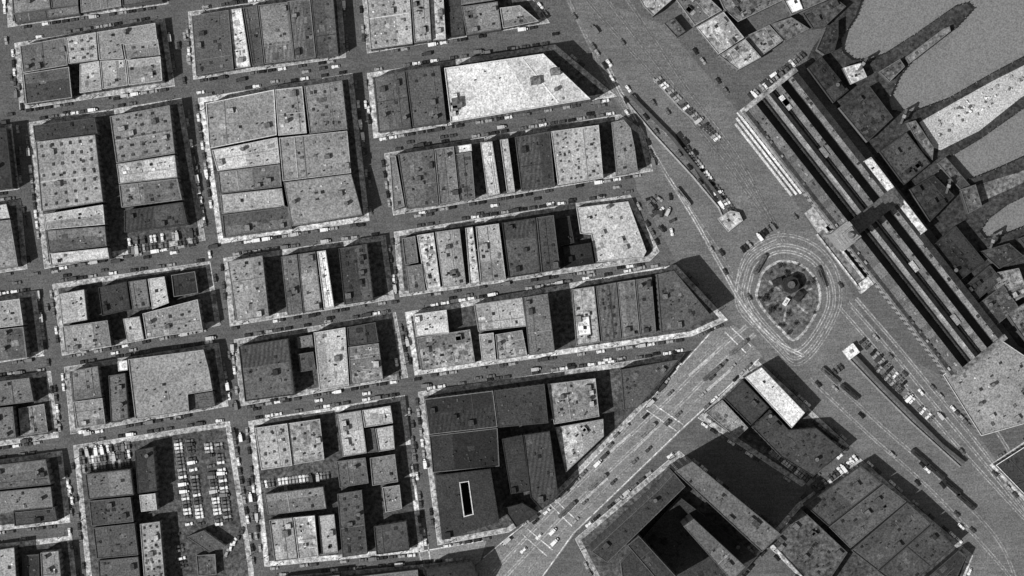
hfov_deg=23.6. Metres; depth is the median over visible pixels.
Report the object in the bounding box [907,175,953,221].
ferry slip shed
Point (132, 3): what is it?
commercial building
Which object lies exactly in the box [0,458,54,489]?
commercial building
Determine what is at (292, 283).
commercial building
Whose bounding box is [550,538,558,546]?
delivery truck
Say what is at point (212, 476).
delivery truck
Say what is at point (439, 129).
delivery truck
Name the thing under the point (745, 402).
commercial building
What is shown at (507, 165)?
commercial building
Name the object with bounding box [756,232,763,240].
delivery truck
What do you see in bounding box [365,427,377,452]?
commercial building
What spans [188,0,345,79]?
city block pavement
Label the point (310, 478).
delivery truck
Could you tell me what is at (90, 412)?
commercial building
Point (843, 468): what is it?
delivery truck
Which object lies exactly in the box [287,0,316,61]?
commercial building
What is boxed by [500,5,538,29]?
commercial building
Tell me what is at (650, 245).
city block pavement
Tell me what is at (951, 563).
commercial building
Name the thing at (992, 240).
slip gallows frame
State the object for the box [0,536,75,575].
city block pavement
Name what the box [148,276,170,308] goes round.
commercial building
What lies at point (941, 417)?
delivery truck
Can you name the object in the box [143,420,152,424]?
delivery truck
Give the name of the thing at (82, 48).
commercial building
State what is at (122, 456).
delivery truck
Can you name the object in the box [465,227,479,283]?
commercial building
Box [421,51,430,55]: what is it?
delivery truck
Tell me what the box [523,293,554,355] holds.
commercial building
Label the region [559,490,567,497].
delivery truck
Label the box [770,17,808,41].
pier shed
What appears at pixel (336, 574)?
commercial building
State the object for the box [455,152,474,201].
commercial building
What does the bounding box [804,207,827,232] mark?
ticket pavilion
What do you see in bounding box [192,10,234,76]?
commercial building
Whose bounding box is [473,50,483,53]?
delivery truck
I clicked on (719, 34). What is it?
pier shed
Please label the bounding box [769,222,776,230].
delivery truck
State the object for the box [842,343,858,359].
white kiosk
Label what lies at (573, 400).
commercial building
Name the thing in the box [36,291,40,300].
delivery truck
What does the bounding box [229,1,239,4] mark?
delivery truck
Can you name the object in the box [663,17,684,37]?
pier shed
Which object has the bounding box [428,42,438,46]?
delivery truck
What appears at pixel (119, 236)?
city block pavement
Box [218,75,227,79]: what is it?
delivery truck
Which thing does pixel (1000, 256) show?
ferry slip shed
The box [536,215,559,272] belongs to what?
commercial building
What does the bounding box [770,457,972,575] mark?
city block pavement
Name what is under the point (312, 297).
commercial building
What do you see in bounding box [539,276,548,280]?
delivery truck
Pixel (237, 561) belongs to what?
city block pavement
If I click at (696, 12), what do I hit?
pier shed
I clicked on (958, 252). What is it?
ferry slip shed
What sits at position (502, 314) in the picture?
commercial building
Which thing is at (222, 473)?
delivery truck
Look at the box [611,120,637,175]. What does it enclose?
commercial building
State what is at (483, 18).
commercial building
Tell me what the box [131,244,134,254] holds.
delivery truck
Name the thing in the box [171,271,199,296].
commercial building
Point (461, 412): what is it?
commercial building
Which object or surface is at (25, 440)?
delivery truck
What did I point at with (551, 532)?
delivery truck
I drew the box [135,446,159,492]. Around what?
commercial building
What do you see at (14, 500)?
commercial building
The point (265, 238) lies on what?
delivery truck
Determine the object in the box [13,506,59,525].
commercial building
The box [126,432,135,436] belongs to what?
delivery truck
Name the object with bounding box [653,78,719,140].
boarding island
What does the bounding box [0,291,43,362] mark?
city block pavement
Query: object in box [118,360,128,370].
white roof shed
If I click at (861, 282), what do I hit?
entrance portico
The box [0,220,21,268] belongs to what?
commercial building
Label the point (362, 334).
commercial building
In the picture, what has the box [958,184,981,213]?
ferry slip shed
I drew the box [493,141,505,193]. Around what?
commercial building
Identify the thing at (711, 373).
streetcar
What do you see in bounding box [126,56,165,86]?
commercial building
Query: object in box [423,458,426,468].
delivery truck
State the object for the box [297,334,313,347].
commercial building
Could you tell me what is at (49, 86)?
commercial building
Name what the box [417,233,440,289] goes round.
commercial building
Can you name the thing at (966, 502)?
streetcar
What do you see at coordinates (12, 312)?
commercial building
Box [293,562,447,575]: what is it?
city block pavement
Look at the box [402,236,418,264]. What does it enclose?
commercial building
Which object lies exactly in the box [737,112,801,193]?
passenger canopy
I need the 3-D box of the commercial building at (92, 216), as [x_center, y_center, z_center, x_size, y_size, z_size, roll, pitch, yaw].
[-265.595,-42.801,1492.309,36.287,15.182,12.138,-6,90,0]
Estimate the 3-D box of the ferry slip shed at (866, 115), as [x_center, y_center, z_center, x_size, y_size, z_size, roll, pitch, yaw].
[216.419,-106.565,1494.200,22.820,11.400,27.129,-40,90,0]
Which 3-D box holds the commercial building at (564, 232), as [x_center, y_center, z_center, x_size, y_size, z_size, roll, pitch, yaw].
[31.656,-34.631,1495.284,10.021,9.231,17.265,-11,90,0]
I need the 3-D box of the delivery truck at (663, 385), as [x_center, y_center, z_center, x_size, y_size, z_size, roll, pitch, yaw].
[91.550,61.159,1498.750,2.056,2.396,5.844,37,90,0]
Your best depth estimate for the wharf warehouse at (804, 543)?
1487.00 m
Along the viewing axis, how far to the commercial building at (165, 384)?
1485.00 m
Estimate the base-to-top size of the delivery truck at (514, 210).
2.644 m
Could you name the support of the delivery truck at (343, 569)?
on the ground
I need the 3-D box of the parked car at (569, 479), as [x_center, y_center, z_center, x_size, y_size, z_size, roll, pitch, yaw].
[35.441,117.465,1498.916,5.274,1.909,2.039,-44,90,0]
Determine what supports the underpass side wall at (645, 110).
on the waterfront road at (697, 262)
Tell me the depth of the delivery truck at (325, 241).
1497.35 m
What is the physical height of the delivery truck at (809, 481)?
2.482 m
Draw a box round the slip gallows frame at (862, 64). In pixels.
[858,57,867,70]
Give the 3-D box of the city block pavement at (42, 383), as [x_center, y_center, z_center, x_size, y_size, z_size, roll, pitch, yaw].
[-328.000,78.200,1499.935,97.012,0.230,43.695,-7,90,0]
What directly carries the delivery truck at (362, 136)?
on the ground
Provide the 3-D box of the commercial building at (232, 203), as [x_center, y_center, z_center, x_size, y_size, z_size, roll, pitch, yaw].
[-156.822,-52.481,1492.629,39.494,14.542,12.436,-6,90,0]
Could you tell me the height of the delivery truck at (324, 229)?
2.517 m
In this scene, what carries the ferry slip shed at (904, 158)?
on the wharf deck at (947, 217)
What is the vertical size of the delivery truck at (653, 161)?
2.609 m
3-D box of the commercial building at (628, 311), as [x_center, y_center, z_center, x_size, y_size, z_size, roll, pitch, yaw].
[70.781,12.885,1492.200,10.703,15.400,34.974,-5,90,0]
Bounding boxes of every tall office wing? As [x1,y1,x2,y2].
[589,468,684,562]
[627,532,676,575]
[669,455,780,551]
[679,514,744,575]
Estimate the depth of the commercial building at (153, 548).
1488.00 m
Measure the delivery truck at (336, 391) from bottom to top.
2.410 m
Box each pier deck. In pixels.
[920,66,1023,149]
[976,170,1023,201]
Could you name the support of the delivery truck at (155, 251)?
on the ground
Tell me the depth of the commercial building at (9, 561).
1486.00 m
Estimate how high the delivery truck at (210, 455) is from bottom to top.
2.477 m
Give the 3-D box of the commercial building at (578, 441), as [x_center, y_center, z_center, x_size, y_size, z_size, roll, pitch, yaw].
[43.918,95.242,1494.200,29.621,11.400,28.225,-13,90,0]
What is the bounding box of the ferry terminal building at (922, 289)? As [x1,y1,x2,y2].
[738,67,1007,381]
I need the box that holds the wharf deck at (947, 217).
[805,0,1023,347]
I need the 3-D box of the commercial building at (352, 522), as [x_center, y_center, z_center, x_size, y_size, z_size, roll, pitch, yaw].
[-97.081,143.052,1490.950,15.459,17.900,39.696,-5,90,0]
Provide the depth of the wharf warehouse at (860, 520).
1486.00 m
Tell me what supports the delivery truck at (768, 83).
on the ground
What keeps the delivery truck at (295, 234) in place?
on the ground
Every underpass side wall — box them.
[630,94,722,201]
[854,355,964,463]
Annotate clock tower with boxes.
[826,221,860,249]
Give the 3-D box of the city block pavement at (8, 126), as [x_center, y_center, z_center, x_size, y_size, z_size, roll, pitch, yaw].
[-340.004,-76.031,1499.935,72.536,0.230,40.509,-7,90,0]
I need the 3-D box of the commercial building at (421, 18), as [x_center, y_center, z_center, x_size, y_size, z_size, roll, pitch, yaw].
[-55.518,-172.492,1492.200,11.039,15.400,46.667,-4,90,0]
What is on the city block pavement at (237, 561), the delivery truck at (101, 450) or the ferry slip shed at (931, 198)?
the delivery truck at (101, 450)
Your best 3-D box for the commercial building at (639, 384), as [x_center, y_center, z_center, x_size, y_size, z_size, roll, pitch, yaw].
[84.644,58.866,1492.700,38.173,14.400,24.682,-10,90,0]
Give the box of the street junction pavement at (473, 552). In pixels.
[418,541,485,564]
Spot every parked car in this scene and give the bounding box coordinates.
[265,413,273,417]
[404,353,408,361]
[566,476,573,483]
[699,390,706,397]
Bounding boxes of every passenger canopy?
[734,123,792,195]
[736,117,796,194]
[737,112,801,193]
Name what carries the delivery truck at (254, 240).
on the ground
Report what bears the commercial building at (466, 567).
on the city block pavement at (355, 572)
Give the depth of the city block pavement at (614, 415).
1499.82 m
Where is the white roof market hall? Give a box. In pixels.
[576,201,645,261]
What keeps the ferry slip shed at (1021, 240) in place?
on the wharf deck at (947, 217)
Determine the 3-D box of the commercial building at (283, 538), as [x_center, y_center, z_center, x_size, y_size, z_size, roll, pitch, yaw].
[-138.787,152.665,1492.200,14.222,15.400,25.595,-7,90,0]
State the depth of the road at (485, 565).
1499.97 m
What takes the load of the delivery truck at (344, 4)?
on the ground
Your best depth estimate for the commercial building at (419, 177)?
1487.00 m
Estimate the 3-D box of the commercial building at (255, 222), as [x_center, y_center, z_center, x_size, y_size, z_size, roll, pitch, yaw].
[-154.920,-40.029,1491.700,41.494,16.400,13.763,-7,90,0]
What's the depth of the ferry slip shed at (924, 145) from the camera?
1495.00 m
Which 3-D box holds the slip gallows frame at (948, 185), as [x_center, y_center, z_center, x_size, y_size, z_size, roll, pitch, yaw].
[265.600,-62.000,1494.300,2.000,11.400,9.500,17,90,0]
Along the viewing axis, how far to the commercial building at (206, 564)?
1495.00 m
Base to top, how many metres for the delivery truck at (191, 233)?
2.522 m
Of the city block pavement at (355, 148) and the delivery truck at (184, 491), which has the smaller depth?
the delivery truck at (184, 491)
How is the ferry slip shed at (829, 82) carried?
on the wharf deck at (947, 217)
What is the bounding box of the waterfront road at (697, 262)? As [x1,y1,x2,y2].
[573,0,1023,575]
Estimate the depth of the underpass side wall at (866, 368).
1495.80 m
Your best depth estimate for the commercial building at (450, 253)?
1487.94 m
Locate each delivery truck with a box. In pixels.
[14,88,17,97]
[14,371,24,374]
[20,439,30,442]
[23,216,26,225]
[26,146,29,155]
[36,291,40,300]
[39,312,42,322]
[67,277,76,280]
[78,429,88,433]
[83,431,93,435]
[84,447,89,456]
[87,261,97,264]
[88,15,98,18]
[88,108,97,111]
[94,445,97,455]
[99,444,104,454]
[110,259,120,262]
[112,451,115,460]
[121,442,124,451]
[121,451,124,459]
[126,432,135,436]
[130,92,140,95]
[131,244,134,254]
[134,244,138,253]
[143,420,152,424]
[150,249,161,253]
[167,32,171,41]
[175,230,178,240]
[178,482,188,486]
[179,489,189,493]
[184,442,194,446]
[187,460,196,464]
[189,228,193,237]
[192,156,196,165]
[194,175,199,185]
[195,422,204,425]
[204,169,208,179]
[204,453,214,456]
[205,336,215,340]
[207,471,216,475]
[207,475,217,478]
[208,244,217,248]
[209,489,219,493]
[217,471,226,475]
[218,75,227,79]
[219,493,229,496]
[225,380,229,390]
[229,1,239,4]
[230,344,234,354]
[231,428,235,437]
[234,400,237,409]
[236,77,245,81]
[239,432,242,441]
[248,492,252,501]
[250,238,259,242]
[255,513,258,522]
[262,237,272,240]
[280,245,289,248]
[290,232,300,236]
[309,473,312,482]
[316,472,319,481]
[320,228,329,231]
[320,239,330,243]
[332,390,341,393]
[339,567,348,571]
[342,0,345,9]
[358,120,362,129]
[361,132,364,141]
[361,312,370,316]
[368,557,378,560]
[371,396,380,399]
[393,284,396,293]
[394,562,404,566]
[405,336,409,346]
[413,143,423,147]
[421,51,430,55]
[421,383,431,387]
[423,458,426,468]
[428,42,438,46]
[434,127,444,131]
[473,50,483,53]
[488,292,497,296]
[497,125,506,128]
[502,537,510,545]
[508,208,518,212]
[518,27,527,31]
[528,514,538,521]
[531,367,540,371]
[537,357,547,361]
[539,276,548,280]
[548,527,556,535]
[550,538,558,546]
[553,281,562,284]
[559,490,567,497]
[590,100,600,104]
[591,25,598,34]
[593,459,601,467]
[594,180,604,184]
[600,451,608,459]
[622,488,631,496]
[635,343,645,347]
[645,399,654,407]
[651,156,655,165]
[652,210,662,214]
[658,383,665,391]
[665,207,670,216]
[691,277,698,285]
[694,116,703,124]
[699,122,708,128]
[718,200,724,209]
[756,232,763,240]
[764,79,770,86]
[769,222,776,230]
[806,477,812,485]
[812,485,818,493]
[839,464,846,472]
[874,354,882,362]
[904,394,913,402]
[936,412,944,420]
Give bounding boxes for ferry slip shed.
[806,56,847,103]
[815,21,837,55]
[837,87,892,142]
[841,63,866,84]
[863,157,926,234]
[878,59,904,82]
[878,132,929,185]
[905,26,950,63]
[905,120,933,160]
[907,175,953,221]
[933,226,983,279]
[936,157,969,189]
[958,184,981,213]
[964,265,1001,300]
[978,285,1017,324]
[979,243,1022,268]
[992,268,1023,300]
[1007,302,1023,341]
[1018,236,1023,246]
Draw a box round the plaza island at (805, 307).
[755,260,820,340]
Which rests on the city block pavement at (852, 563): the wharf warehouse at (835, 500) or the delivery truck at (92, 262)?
the wharf warehouse at (835, 500)
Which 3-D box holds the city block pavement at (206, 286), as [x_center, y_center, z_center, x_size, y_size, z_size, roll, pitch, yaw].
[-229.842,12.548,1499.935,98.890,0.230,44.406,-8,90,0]
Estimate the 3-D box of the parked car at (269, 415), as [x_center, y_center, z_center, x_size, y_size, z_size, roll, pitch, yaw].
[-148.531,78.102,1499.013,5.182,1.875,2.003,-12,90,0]
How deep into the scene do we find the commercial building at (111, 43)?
1489.00 m
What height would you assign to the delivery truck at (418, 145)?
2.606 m
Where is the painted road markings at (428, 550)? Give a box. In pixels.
[417,325,758,575]
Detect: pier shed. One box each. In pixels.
[639,0,671,17]
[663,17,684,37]
[675,0,721,26]
[695,12,743,55]
[718,0,781,22]
[718,39,760,71]
[744,25,782,55]
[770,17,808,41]
[782,0,827,16]
[801,0,845,29]
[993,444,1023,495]
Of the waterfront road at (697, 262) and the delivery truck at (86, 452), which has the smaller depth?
the delivery truck at (86, 452)
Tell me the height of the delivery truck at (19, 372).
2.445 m
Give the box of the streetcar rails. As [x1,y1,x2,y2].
[488,0,1023,575]
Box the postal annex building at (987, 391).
[939,342,1023,435]
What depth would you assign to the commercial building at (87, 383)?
1487.00 m
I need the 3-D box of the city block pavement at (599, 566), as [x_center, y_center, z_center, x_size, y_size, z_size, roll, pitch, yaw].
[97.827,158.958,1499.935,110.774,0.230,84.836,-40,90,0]
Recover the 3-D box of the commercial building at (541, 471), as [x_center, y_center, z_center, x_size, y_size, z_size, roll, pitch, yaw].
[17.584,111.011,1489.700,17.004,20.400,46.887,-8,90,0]
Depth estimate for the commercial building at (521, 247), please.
1484.94 m
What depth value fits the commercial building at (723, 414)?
1488.94 m
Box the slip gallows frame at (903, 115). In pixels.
[898,109,907,124]
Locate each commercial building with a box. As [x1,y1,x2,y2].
[0,128,16,190]
[0,204,12,220]
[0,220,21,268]
[0,299,27,327]
[0,326,31,360]
[0,377,36,405]
[0,405,19,439]
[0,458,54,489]
[0,485,55,513]
[0,545,20,575]
[12,0,51,13]
[13,5,81,24]
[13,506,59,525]
[18,404,48,435]
[20,37,70,73]
[22,553,40,575]
[23,67,74,104]
[33,118,100,141]
[35,135,106,211]
[40,549,64,575]
[44,205,108,229]
[46,226,110,252]
[49,248,112,265]
[51,0,80,8]
[59,290,90,323]
[62,320,114,351]
[65,32,100,64]
[71,365,104,400]
[73,397,108,427]
[80,0,123,13]
[80,61,103,93]
[85,468,136,498]
[89,496,136,525]
[93,522,140,558]
[97,23,159,60]
[98,282,131,315]
[98,555,142,575]
[100,60,129,89]
[108,373,130,422]
[110,105,177,163]
[116,155,180,184]
[119,179,184,207]
[122,0,163,7]
[123,39,162,59]
[123,316,145,342]
[124,202,189,232]
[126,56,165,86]
[128,279,151,309]
[128,349,214,418]
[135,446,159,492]
[139,492,159,511]
[140,520,166,575]
[143,299,205,338]
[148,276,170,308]
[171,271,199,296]
[187,529,226,551]
[189,391,216,410]
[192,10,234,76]
[196,553,217,575]
[206,90,278,149]
[212,137,280,171]
[218,164,283,193]
[220,188,286,214]
[222,207,293,237]
[227,256,270,320]
[229,8,251,69]
[238,338,296,400]
[243,5,264,66]
[254,422,292,469]
[258,2,294,64]
[265,485,327,514]
[269,516,297,561]
[275,86,308,136]
[279,131,352,181]
[281,254,303,314]
[284,174,362,226]
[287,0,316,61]
[288,418,325,464]
[293,514,319,558]
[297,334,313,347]
[298,252,323,312]
[298,351,316,371]
[304,81,348,133]
[311,0,339,58]
[314,327,350,389]
[317,250,335,308]
[317,573,340,575]
[318,513,338,554]
[336,456,369,487]
[337,410,367,456]
[337,488,368,557]
[338,244,374,304]
[347,322,379,345]
[347,567,418,575]
[348,343,383,384]
[362,405,393,427]
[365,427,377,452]
[367,0,412,50]
[370,453,398,485]
[374,71,411,133]
[374,519,409,554]
[375,424,395,451]
[382,484,402,512]
[389,156,404,210]
[398,149,438,208]
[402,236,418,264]
[406,66,446,127]
[406,264,425,293]
[411,0,431,44]
[413,310,449,336]
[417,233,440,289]
[417,329,474,370]
[425,390,497,434]
[425,559,478,575]
[429,426,499,472]
[430,0,445,41]
[435,146,459,205]
[435,229,465,287]
[435,467,499,539]
[448,0,464,37]
[455,144,471,153]
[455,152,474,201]
[461,0,494,5]
[461,2,500,36]
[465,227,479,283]
[474,297,525,331]
[476,224,505,282]
[479,332,495,362]
[480,141,499,197]
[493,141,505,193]
[494,383,547,427]
[495,330,526,359]
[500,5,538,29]
[500,139,514,193]
[502,218,540,277]
[502,434,529,493]
[503,501,537,526]
[515,131,554,190]
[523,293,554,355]
[523,430,557,509]
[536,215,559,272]
[547,378,598,423]
[550,125,602,185]
[554,216,573,246]
[555,418,603,471]
[563,243,593,267]
[571,286,599,345]
[577,316,590,335]
[595,282,621,341]
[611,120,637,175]
[616,280,639,338]
[620,359,678,409]
[620,496,756,575]
[635,277,655,334]
[705,399,747,437]
[722,380,768,424]
[750,409,842,475]
[925,549,965,575]
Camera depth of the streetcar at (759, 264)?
1497.15 m
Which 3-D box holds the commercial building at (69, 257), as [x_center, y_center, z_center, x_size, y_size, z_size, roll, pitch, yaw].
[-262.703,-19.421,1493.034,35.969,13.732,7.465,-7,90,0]
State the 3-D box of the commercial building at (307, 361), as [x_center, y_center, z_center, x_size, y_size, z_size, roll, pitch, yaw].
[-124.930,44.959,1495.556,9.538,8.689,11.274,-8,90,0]
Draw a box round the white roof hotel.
[742,367,804,427]
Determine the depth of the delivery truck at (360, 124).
1497.47 m
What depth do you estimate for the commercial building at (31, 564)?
1493.94 m
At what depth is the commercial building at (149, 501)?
1488.00 m
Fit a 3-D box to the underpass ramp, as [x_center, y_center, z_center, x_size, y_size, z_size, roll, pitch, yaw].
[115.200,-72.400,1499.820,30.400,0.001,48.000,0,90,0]
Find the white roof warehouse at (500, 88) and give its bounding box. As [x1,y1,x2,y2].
[444,54,589,124]
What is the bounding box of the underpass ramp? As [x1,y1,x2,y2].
[675,131,723,207]
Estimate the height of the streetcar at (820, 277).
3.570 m
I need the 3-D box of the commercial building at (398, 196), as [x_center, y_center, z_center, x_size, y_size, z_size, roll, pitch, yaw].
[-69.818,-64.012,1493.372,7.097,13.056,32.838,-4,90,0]
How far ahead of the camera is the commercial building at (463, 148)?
1490.00 m
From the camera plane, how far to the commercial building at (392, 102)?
1488.00 m
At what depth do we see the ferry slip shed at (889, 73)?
1495.00 m
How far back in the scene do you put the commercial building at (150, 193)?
1484.94 m
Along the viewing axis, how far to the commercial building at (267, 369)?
1485.94 m
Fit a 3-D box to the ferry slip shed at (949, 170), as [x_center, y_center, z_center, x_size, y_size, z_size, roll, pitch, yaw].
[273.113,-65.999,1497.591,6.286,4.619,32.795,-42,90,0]
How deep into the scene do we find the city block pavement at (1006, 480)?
1499.84 m
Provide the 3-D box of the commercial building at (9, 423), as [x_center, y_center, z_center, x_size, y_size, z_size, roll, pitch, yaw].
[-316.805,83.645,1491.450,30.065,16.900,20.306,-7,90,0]
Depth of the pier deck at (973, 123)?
1499.93 m
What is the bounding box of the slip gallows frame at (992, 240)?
[986,234,995,248]
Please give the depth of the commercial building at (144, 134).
1485.00 m
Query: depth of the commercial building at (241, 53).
1491.94 m
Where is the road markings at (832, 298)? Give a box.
[488,0,1023,575]
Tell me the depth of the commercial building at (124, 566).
1489.00 m
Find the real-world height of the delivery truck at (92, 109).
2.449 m
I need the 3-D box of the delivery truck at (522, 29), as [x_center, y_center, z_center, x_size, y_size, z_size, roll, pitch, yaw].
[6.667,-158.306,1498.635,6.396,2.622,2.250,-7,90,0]
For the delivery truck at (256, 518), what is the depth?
1497.54 m
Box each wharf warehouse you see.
[772,509,846,575]
[802,464,882,525]
[828,484,905,547]
[848,502,929,569]
[877,524,953,575]
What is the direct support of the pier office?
on the ground
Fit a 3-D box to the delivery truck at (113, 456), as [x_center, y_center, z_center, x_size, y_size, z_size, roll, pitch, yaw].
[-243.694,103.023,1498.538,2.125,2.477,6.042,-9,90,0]
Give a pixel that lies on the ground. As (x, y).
(768, 492)
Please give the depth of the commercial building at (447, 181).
1486.94 m
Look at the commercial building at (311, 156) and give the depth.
1485.00 m
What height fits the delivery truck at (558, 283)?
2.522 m
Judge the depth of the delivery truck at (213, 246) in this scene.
1497.32 m
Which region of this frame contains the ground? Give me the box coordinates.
[0,0,1023,575]
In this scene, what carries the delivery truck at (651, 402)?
on the road at (485, 565)
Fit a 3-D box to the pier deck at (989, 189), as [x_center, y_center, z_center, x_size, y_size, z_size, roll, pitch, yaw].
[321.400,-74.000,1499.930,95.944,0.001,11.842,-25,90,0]
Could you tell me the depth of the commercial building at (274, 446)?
1487.94 m
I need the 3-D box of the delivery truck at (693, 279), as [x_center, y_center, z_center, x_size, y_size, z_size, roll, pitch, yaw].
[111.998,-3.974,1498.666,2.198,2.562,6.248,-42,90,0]
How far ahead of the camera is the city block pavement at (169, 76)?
1499.84 m
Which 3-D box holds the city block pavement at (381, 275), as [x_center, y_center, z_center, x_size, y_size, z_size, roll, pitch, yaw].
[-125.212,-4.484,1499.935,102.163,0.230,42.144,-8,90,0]
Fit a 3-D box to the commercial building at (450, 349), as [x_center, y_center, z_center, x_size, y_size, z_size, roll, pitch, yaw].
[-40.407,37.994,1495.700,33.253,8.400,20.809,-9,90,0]
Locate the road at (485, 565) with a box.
[476,327,761,575]
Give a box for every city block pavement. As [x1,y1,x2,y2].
[0,124,18,191]
[0,199,26,272]
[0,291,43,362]
[0,371,58,445]
[0,451,69,530]
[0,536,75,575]
[7,0,167,26]
[14,18,174,108]
[27,98,205,268]
[52,261,220,355]
[64,343,227,433]
[73,421,253,575]
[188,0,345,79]
[198,73,369,243]
[223,235,393,325]
[234,312,407,405]
[248,395,423,566]
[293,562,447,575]
[363,0,549,52]
[367,44,616,137]
[384,114,652,214]
[394,195,659,296]
[405,265,727,374]
[418,353,684,544]
[575,451,760,575]
[698,361,848,485]
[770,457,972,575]
[990,442,1023,499]
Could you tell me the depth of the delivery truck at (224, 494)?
1497.57 m
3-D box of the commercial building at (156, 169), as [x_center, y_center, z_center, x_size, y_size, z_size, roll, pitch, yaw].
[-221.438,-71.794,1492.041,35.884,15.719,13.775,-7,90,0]
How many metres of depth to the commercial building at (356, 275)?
1482.94 m
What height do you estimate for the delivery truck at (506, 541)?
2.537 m
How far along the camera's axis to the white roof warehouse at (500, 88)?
1474.94 m
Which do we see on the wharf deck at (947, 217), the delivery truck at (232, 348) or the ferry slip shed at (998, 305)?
the ferry slip shed at (998, 305)
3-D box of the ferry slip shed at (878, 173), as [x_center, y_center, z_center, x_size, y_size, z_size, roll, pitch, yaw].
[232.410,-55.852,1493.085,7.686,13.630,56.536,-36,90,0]
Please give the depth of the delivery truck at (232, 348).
1497.30 m
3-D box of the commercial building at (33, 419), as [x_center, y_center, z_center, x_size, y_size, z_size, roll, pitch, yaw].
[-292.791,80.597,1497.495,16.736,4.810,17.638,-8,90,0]
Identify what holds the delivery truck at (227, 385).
on the ground
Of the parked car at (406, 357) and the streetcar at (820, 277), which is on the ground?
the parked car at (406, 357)
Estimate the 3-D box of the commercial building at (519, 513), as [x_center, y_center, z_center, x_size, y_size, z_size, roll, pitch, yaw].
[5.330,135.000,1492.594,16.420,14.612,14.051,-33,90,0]
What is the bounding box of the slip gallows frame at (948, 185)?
[945,178,951,193]
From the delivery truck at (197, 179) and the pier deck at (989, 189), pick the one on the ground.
the delivery truck at (197, 179)
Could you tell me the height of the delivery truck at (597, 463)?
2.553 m
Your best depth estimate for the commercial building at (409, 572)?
1488.00 m
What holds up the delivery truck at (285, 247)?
on the ground
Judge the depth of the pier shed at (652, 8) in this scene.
1490.00 m
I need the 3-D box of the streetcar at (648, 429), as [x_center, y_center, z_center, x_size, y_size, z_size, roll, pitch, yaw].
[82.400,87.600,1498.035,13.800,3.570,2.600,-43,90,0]
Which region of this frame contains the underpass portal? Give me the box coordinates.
[717,211,742,231]
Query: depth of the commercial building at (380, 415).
1487.00 m
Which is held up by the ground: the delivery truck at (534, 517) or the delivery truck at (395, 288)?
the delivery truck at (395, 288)
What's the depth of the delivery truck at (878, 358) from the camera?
1497.28 m
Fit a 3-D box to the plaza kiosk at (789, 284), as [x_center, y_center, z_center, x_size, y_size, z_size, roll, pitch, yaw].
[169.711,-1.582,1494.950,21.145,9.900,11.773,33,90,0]
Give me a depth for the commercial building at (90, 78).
1491.00 m
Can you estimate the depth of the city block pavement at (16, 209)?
1499.84 m
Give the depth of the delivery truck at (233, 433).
1497.37 m
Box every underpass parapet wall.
[620,95,721,215]
[849,360,960,466]
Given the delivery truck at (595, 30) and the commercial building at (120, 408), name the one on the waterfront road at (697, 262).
the delivery truck at (595, 30)
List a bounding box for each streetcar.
[558,501,575,517]
[589,474,606,490]
[638,423,655,439]
[675,188,690,206]
[703,365,720,380]
[729,339,747,355]
[753,254,766,274]
[815,267,825,288]
[820,367,838,383]
[840,384,858,399]
[911,449,929,465]
[926,464,944,479]
[942,479,960,495]
[956,494,974,509]
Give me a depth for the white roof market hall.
1494.00 m
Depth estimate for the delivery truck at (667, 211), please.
1497.51 m
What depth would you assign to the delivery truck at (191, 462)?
1497.27 m
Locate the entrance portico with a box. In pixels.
[815,228,872,293]
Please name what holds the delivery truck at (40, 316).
on the ground
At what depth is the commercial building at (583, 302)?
1488.00 m
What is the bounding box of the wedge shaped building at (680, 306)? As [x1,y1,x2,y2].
[654,271,709,332]
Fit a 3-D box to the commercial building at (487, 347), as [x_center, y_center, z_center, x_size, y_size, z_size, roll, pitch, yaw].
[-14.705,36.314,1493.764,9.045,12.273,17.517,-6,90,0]
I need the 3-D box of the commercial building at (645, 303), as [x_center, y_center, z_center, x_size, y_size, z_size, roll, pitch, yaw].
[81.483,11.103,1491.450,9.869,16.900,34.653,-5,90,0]
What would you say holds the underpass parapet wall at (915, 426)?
on the waterfront road at (697, 262)
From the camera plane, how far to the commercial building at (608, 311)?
1487.00 m
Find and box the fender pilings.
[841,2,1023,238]
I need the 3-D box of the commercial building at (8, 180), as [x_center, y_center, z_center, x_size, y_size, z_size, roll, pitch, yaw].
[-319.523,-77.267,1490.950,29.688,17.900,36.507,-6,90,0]
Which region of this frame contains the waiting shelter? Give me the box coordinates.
[782,297,789,305]
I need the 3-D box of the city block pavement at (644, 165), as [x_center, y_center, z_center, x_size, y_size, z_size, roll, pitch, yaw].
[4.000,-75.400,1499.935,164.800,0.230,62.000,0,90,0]
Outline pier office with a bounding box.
[786,0,802,12]
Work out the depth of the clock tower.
1455.13 m
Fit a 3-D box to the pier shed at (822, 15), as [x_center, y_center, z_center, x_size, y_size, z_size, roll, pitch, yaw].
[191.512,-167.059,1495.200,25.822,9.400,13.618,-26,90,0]
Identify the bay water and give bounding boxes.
[841,0,1023,237]
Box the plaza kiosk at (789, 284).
[772,276,803,301]
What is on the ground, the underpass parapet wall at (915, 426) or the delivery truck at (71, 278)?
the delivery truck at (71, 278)
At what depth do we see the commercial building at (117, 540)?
1488.00 m
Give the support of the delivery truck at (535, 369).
on the ground
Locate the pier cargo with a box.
[933,75,1023,136]
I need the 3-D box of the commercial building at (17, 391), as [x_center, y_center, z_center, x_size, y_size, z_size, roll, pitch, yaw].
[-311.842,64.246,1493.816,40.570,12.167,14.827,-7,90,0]
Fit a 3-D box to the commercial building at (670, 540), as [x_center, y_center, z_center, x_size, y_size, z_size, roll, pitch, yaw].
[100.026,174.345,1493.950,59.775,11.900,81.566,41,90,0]
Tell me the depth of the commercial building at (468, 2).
1490.00 m
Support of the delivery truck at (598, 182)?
on the ground
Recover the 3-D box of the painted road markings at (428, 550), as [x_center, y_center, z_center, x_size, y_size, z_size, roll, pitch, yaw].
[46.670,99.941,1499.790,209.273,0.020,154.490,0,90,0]
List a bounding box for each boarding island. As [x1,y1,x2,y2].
[555,352,730,502]
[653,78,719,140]

